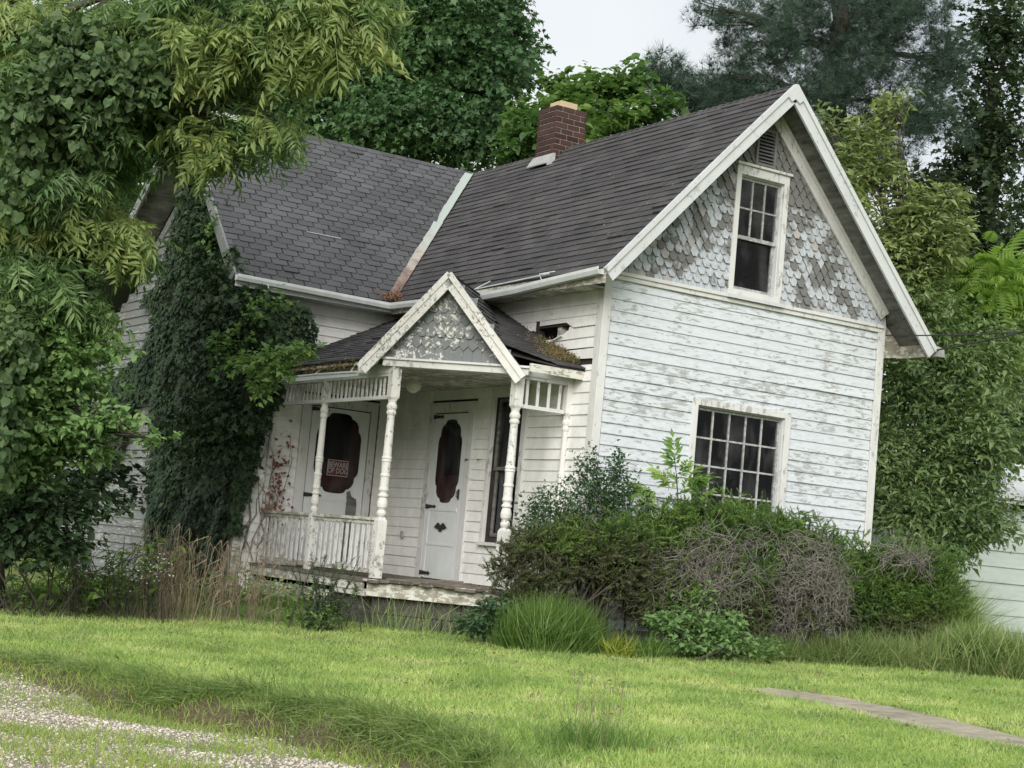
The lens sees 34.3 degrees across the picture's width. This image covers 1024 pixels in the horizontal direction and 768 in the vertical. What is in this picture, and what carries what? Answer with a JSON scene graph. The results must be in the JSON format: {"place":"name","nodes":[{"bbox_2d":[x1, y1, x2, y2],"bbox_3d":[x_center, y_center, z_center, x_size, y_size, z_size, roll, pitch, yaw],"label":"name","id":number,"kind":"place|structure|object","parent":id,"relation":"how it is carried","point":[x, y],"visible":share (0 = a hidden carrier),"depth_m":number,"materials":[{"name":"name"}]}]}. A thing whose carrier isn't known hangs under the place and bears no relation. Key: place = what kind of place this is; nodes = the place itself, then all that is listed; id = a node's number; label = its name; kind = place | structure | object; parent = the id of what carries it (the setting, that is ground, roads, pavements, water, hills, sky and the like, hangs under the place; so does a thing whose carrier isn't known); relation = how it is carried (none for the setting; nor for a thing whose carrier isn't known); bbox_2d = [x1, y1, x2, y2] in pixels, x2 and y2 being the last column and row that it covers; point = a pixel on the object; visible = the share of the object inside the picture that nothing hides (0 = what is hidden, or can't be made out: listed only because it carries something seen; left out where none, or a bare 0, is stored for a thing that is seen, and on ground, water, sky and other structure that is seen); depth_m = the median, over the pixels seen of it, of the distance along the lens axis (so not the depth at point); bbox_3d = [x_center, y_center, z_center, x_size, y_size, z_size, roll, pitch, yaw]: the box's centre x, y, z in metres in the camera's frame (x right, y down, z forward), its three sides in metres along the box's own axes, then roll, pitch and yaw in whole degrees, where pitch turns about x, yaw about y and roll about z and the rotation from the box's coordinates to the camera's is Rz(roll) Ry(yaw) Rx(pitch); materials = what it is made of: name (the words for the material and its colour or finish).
{"place":"outdoors","nodes":[
{"label":"outdoors","id":0,"kind":"place"},
{"bbox_2d":[0,671,392,767],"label":"gravel","id":1,"kind":"structure","parent":0,"point":[183,751],"depth_m":9.34,"materials":[{"name":"grey gravel"}]},
{"bbox_2d":[0,652,536,767],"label":"grass","id":2,"kind":"structure","parent":0,"point":[186,725],"depth_m":9.27,"materials":[{"name":"green plant"}]},
{"bbox_2d":[0,641,568,767],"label":"bank grass","id":3,"kind":"structure","parent":0,"point":[399,722],"depth_m":9.82,"materials":[{"name":"green plant"}]},
{"bbox_2d":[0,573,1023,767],"bbox_3d":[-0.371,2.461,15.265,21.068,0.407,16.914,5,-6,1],"label":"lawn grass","id":4,"kind":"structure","parent":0,"point":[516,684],"depth_m":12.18,"materials":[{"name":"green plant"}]},
{"bbox_2d":[0,562,1023,767],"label":"ground","id":5,"kind":"structure","parent":0,"point":[251,717],"depth_m":10.34,"materials":[{"name":"green plant"}]},
{"bbox_2d":[0,586,96,615],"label":"pokeweed","id":6,"kind":"object","parent":5,"relation":"on","point":[28,606],"visible":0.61,"depth_m":16.29,"materials":[{"name":"green plant"}]},
{"bbox_2d":[0,455,169,617],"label":"elder thicket","id":7,"kind":"object","parent":5,"relation":"on","point":[42,516],"visible":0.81,"depth_m":15.31,"materials":[{"name":"green plant"}]},
{"bbox_2d":[0,277,183,515],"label":"redbud tree","id":8,"kind":"object","parent":5,"relation":"on","point":[66,382],"visible":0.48,"depth_m":15.25,"materials":[{"name":"green plant"}]},
{"bbox_2d":[66,553,173,623],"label":"aster plant","id":9,"kind":"object","parent":5,"relation":"on","point":[74,601],"visible":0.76,"depth_m":16.23,"materials":[{"name":"green plant"}]},
{"bbox_2d":[13,529,233,620],"bbox_3d":[-3.895,1.937,16.779,2.182,0.883,1.537,9,-7,-32],"label":"pokeweed","id":10,"kind":"object","parent":5,"relation":"on","point":[97,592],"visible":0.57,"depth_m":16.54,"materials":[{"name":"green plant"}]},
{"bbox_2d":[87,149,159,266],"bbox_3d":[-6.839,-0.834,26.891,2.389,7.749,1.850,4,-6,7],"label":"ash tree","id":11,"kind":"object","parent":5,"relation":"on","point":[127,210],"visible":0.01,"depth_m":26.77,"materials":[{"name":"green plant"}]},
{"bbox_2d":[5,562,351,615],"bbox_3d":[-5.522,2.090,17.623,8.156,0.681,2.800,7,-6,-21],"label":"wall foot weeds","id":12,"kind":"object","parent":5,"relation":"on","point":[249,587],"depth_m":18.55,"materials":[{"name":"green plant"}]},
{"bbox_2d":[6,575,356,625],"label":"wall foot weeds","id":13,"kind":"object","parent":5,"relation":"on","point":[272,603],"depth_m":18.16,"materials":[{"name":"green plant"}]},
{"bbox_2d":[130,520,233,623],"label":"dry weed stalks","id":14,"kind":"object","parent":5,"relation":"on","point":[171,614],"visible":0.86,"depth_m":16.63,"materials":[{"name":"brown plant"}]},
{"bbox_2d":[0,0,416,609],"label":"walnut tree","id":15,"kind":"object","parent":5,"relation":"on","point":[230,52],"visible":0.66,"depth_m":15.12,"materials":[{"name":"green plant"}]},
{"bbox_2d":[0,1,183,494],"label":"wild grape vine","id":16,"kind":"object","parent":15,"relation":"hanging from","point":[100,77],"visible":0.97,"depth_m":14.83,"materials":[{"name":"green plant"}]},
{"bbox_2d":[152,536,323,625],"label":"dry weed stalks","id":17,"kind":"object","parent":5,"relation":"on","point":[254,595],"visible":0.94,"depth_m":16.87,"materials":[{"name":"beige plant"}]},
{"bbox_2d":[281,583,353,627],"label":"pokeweed","id":18,"kind":"object","parent":5,"relation":"on","point":[287,616],"visible":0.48,"depth_m":16.88,"materials":[{"name":"green plant"}]},
{"bbox_2d":[296,605,346,632],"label":"pokeweed","id":19,"kind":"object","parent":5,"relation":"on","point":[331,623],"visible":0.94,"depth_m":16.35,"materials":[{"name":"green plant"}]},
{"bbox_2d":[287,553,363,632],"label":"ragweed","id":20,"kind":"object","parent":5,"relation":"on","point":[319,600],"visible":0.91,"depth_m":16.66,"materials":[{"name":"green plant"}]},
{"bbox_2d":[243,0,557,172],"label":"maple tree","id":21,"kind":"object","parent":5,"relation":"on","point":[480,56],"visible":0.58,"depth_m":30.39,"materials":[{"name":"green plant"}]},
{"bbox_2d":[351,587,503,638],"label":"porch foot grass","id":22,"kind":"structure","parent":5,"relation":"on","point":[396,623],"depth_m":17.26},
{"bbox_2d":[449,586,521,645],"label":"woodbine clump","id":23,"kind":"object","parent":5,"relation":"on","point":[491,606],"visible":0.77,"depth_m":16.18,"materials":[{"name":"green plant"}]},
{"bbox_2d":[51,84,944,643],"bbox_3d":[-1.212,-0.378,23.297,7.245,7.230,12.506,9,-7,-32],"label":"farmhouse","id":24,"kind":"object","parent":5,"relation":"on","point":[721,292],"visible":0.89,"depth_m":19.55,"materials":[{"name":"paint"}]},
{"bbox_2d":[141,426,170,533],"bbox_3d":[-4.854,1.270,22.773,0.034,1.600,0.740,9,-7,-32],"label":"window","id":25,"kind":"structure","parent":24,"relation":"in","point":[145,505],"depth_m":22.98,"materials":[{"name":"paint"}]},
{"bbox_2d":[93,152,319,594],"bbox_3d":[-4.363,-0.259,22.125,1.871,6.197,6.681,9,-7,-32],"label":"ivy","id":26,"kind":"object","parent":24,"relation":"attached to","point":[225,330],"visible":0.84,"depth_m":20.49,"materials":[{"name":"green plant"}]},
{"bbox_2d":[223,336,327,425],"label":"honeysuckle bush","id":27,"kind":"object","parent":26,"relation":"on","point":[264,369],"visible":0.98,"depth_m":18.25,"materials":[{"name":"green plant"}]},
{"bbox_2d":[298,413,360,542],"bbox_3d":[-2.311,1.319,21.168,0.820,2.000,0.040,9,-7,-32],"label":"inner door","id":28,"kind":"structure","parent":24,"relation":"in","point":[331,484],"depth_m":21.29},
{"bbox_2d":[314,413,351,461],"bbox_3d":[-2.304,0.679,21.163,0.580,0.630,0.018,9,-7,-32],"label":"door window","id":29,"kind":"structure","parent":24,"relation":"in","point":[338,426],"depth_m":21.21,"materials":[{"name":"black glass"}]},
{"bbox_2d":[296,406,369,566],"bbox_3d":[-2.264,1.320,21.078,0.833,2.010,0.036,9,-7,-32],"label":"storm door","id":30,"kind":"structure","parent":24,"relation":"in","point":[348,502],"depth_m":21.08,"materials":[{"name":"paint"}]},
{"bbox_2d":[326,459,348,476],"bbox_3d":[-2.221,1.073,21.175,0.295,0.205,0.014,9,-7,-32],"label":"warning sign","id":31,"kind":"object","parent":24,"relation":"attached to","point":[339,468],"visible":1,"depth_m":21.17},
{"bbox_2d":[419,413,468,580],"bbox_3d":[-0.839,1.356,20.157,0.068,2.010,0.808,9,-7,-32],"label":"storm door","id":32,"kind":"structure","parent":24,"relation":"in","point":[442,519],"depth_m":20.12,"materials":[{"name":"paint"}]},
{"bbox_2d":[435,420,458,502],"bbox_3d":[-0.760,1.362,20.194,0.040,2.000,0.800,9,-7,-32],"label":"inner door","id":33,"kind":"structure","parent":24,"relation":"in","point":[446,485],"depth_m":20.37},
{"bbox_2d":[443,422,461,475],"bbox_3d":[-0.710,0.787,20.204,0.012,0.650,0.360,9,-7,-32],"label":"door window","id":34,"kind":"structure","parent":24,"relation":"in","point":[453,443],"depth_m":20.20,"materials":[{"name":"black glass"}]},
{"bbox_2d":[475,385,531,545],"bbox_3d":[-0.027,0.928,19.138,0.237,1.900,0.820,9,-7,-32],"label":"window","id":35,"kind":"structure","parent":24,"relation":"in","point":[500,391],"depth_m":19.35,"materials":[{"name":"paint"}]},
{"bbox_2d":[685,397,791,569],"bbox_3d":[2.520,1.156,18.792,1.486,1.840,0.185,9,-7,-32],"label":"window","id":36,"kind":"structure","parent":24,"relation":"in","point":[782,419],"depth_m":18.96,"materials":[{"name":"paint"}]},
{"bbox_2d":[727,160,792,307],"bbox_3d":[2.815,-1.710,19.104,0.830,1.575,0.185,9,-7,-32],"label":"window","id":37,"kind":"structure","parent":24,"relation":"in","point":[746,171],"depth_m":19.17,"materials":[{"name":"paint"}]},
{"bbox_2d":[885,331,1023,335],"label":"power cable","id":38,"kind":"object","parent":24,"relation":"attached to","point":[960,334],"visible":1,"depth_m":19.17,"materials":[{"name":"black rubber"}]},
{"bbox_2d":[937,333,1020,350],"bbox_3d":[5.859,-0.642,18.538,0.019,0.375,3.544,8,-7,-28],"label":"power cable","id":39,"kind":"object","parent":24,"relation":"attached to","point":[978,341],"visible":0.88,"depth_m":19.31,"materials":[{"name":"black rubber"}]},
{"bbox_2d":[0,606,1023,767],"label":"lawn clumps","id":40,"kind":"object","parent":5,"relation":"on","point":[576,680],"visible":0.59,"depth_m":12.82,"materials":[{"name":"green plant"}]},
{"bbox_2d":[3,608,1023,767],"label":"lawn straw","id":41,"kind":"object","parent":5,"relation":"on","point":[514,672],"visible":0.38,"depth_m":13.20,"materials":[{"name":"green plant"}]},
{"bbox_2d":[4,614,1022,767],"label":"fallen leaves","id":42,"kind":"object","parent":5,"relation":"on","point":[39,690],"visible":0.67,"depth_m":12.25,"materials":[{"name":"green plant"}]},
{"bbox_2d":[7,610,1023,767],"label":"lawn clover","id":43,"kind":"object","parent":5,"relation":"on","point":[560,705],"visible":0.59,"depth_m":12.60,"materials":[{"name":"green plant"}]},
{"bbox_2d":[470,586,634,655],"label":"grass tuft","id":44,"kind":"object","parent":5,"relation":"on","point":[557,627],"visible":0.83,"depth_m":15.69,"materials":[{"name":"green plant"}]},
{"bbox_2d":[500,439,658,640],"bbox_3d":[0.693,1.626,17.003,1.669,2.173,0.957,6,-6,-10],"label":"privet bush","id":45,"kind":"object","parent":5,"relation":"on","point":[609,496],"visible":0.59,"depth_m":16.92,"materials":[{"name":"green plant"}]},
{"bbox_2d":[477,502,689,648],"bbox_3d":[0.690,1.920,16.514,2.124,1.546,1.157,6,-6,-5],"label":"yew bush","id":46,"kind":"object","parent":5,"relation":"on","point":[563,560],"visible":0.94,"depth_m":16.35,"materials":[{"name":"green plant"}]},
{"bbox_2d":[532,670,635,752],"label":"plantain stems","id":47,"kind":"object","parent":5,"relation":"on","point":[593,717],"visible":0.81,"depth_m":9.19,"materials":[{"name":"plant"}]},
{"bbox_2d":[487,52,690,166],"bbox_3d":[0.888,-0.863,26.726,3.402,9.514,2.582,9,-7,-32],"label":"catalpa tree","id":48,"kind":"object","parent":5,"relation":"on","point":[607,102],"visible":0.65,"depth_m":26.70,"materials":[{"name":"green plant"}]},
{"bbox_2d":[489,709,693,759],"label":"lawn tall grass","id":49,"kind":"structure","parent":5,"relation":"on","point":[610,736],"depth_m":8.85,"materials":[{"name":"green plant"}]},
{"bbox_2d":[492,635,728,656],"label":"wall foot weeds","id":50,"kind":"object","parent":5,"relation":"on","point":[638,643],"depth_m":16.77,"materials":[{"name":"green plant"}]},
{"bbox_2d":[594,629,644,658],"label":"daylily plant","id":51,"kind":"object","parent":5,"relation":"on","point":[610,649],"visible":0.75,"depth_m":15.59,"materials":[{"name":"green plant"}]},
{"bbox_2d":[630,629,678,659],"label":"daylily plant","id":52,"kind":"object","parent":5,"relation":"on","point":[653,648],"visible":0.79,"depth_m":15.70,"materials":[{"name":"green plant"}]},
{"bbox_2d":[617,428,720,524],"bbox_3d":[1.562,1.569,17.047,1.068,2.279,0.569,5,-6,1],"label":"ailanthus sapling","id":53,"kind":"object","parent":5,"relation":"on","point":[703,480],"visible":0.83,"depth_m":17.10,"materials":[{"name":"green plant"}]},
{"bbox_2d":[613,481,783,651],"bbox_3d":[1.873,1.870,16.838,1.810,1.811,1.325,5,-6,-1],"label":"yew bush","id":54,"kind":"object","parent":5,"relation":"on","point":[683,513],"visible":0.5,"depth_m":16.65,"materials":[{"name":"green plant"}]},
{"bbox_2d":[619,505,794,638],"bbox_3d":[1.949,1.891,16.497,1.810,1.523,1.079,6,-6,-11],"label":"dead vine","id":55,"kind":"object","parent":54,"relation":"on","point":[729,561],"visible":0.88,"depth_m":16.42,"materials":[{"name":"grey plant"}]},
{"bbox_2d":[640,579,785,663],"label":"woodbine clump","id":56,"kind":"object","parent":5,"relation":"on","point":[717,628],"visible":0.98,"depth_m":15.91,"materials":[{"name":"green plant"}]},
{"bbox_2d":[731,501,867,647],"bbox_3d":[2.979,2.121,17.511,1.616,1.758,1.437,6,-6,-10],"label":"yew bush","id":57,"kind":"object","parent":5,"relation":"on","point":[783,521],"visible":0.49,"depth_m":17.37,"materials":[{"name":"green plant"}]},
{"bbox_2d":[748,511,874,648],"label":"dead vine","id":58,"kind":"object","parent":5,"relation":"on","point":[832,592],"visible":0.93,"depth_m":16.99,"materials":[{"name":"grey plant"}]},
{"bbox_2d":[675,0,987,184],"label":"pine tree","id":59,"kind":"object","parent":5,"relation":"on","point":[840,45],"visible":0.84,"depth_m":31.47,"materials":[{"name":"green plant"}]},
{"bbox_2d":[719,619,1023,679],"bbox_3d":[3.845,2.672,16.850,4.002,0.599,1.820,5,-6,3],"label":"hedge foot grass","id":60,"kind":"structure","parent":5,"relation":"on","point":[808,653],"depth_m":16.59,"materials":[{"name":"green plant"}]},
{"bbox_2d":[746,688,1023,749],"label":"path","id":61,"kind":"structure","parent":5,"relation":"on","point":[903,716],"depth_m":11.73,"materials":[{"name":"concrete"}]},
{"bbox_2d":[827,525,978,645],"bbox_3d":[4.136,2.308,18.044,1.723,1.508,1.486,6,-6,-3],"label":"yew bush","id":62,"kind":"object","parent":5,"relation":"on","point":[876,603],"visible":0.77,"depth_m":17.75,"materials":[{"name":"green plant"}]},
{"bbox_2d":[866,526,947,587],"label":"dead vine","id":63,"kind":"object","parent":62,"relation":"on","point":[917,560],"visible":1,"depth_m":17.68,"materials":[{"name":"grey plant"}]},
{"bbox_2d":[810,82,1023,576],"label":"chestnut tree","id":64,"kind":"object","parent":5,"relation":"on","point":[912,249],"visible":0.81,"depth_m":21.40,"materials":[{"name":"green plant"}]},
{"bbox_2d":[871,449,1023,643],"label":"garden shed","id":65,"kind":"structure","parent":5,"relation":"on","point":[1004,568],"depth_m":25.64,"materials":[{"name":"white"}]},
{"bbox_2d":[883,569,1022,644],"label":"reed clump","id":66,"kind":"object","parent":5,"relation":"on","point":[975,609],"visible":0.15,"depth_m":17.78,"materials":[{"name":"green plant"}]},
{"bbox_2d":[889,614,1023,673],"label":"reed clump","id":67,"kind":"object","parent":5,"relation":"on","point":[963,635],"visible":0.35,"depth_m":16.76,"materials":[{"name":"green plant"}]},
{"bbox_2d":[929,228,1023,444],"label":"sumac tree","id":68,"kind":"object","parent":5,"relation":"on","point":[1004,290],"visible":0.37,"depth_m":22.66,"materials":[{"name":"green plant"}]},
{"bbox_2d":[31,0,1023,509],"label":"sky","id":69,"kind":"structure","parent":0,"point":[602,34],"materials":[{"name":"white"}]},
{"bbox_3d":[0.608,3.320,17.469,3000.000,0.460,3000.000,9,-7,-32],"label":"ground","id":70,"kind":"structure","parent":0,"visible":0},
{"bbox_2d":[135,1,335,166],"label":"maple tree","id":71,"kind":"object","parent":70,"relation":"on","point":[306,118],"visible":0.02,"depth_m":30.88,"materials":[{"name":"green plant"}]},
{"bbox_2d":[11,179,1023,556],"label":"woods","id":72,"kind":"object","parent":70,"relation":"on","point":[879,423],"depth_m":43.31,"materials":[{"name":"green plant"}]},
{"bbox_2d":[642,39,763,119],"bbox_3d":[3.632,-1.192,36.491,3.392,12.890,2.690,7,-6,-14],"label":"pine tree","id":73,"kind":"object","parent":70,"relation":"on","point":[687,86],"visible":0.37,"depth_m":36.50,"materials":[{"name":"green plant"}]},
{"bbox_2d":[873,0,1023,509],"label":"oak tree","id":74,"kind":"object","parent":70,"relation":"on","point":[986,168],"visible":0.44,"depth_m":33.24,"materials":[{"name":"green plant"}]}
]}

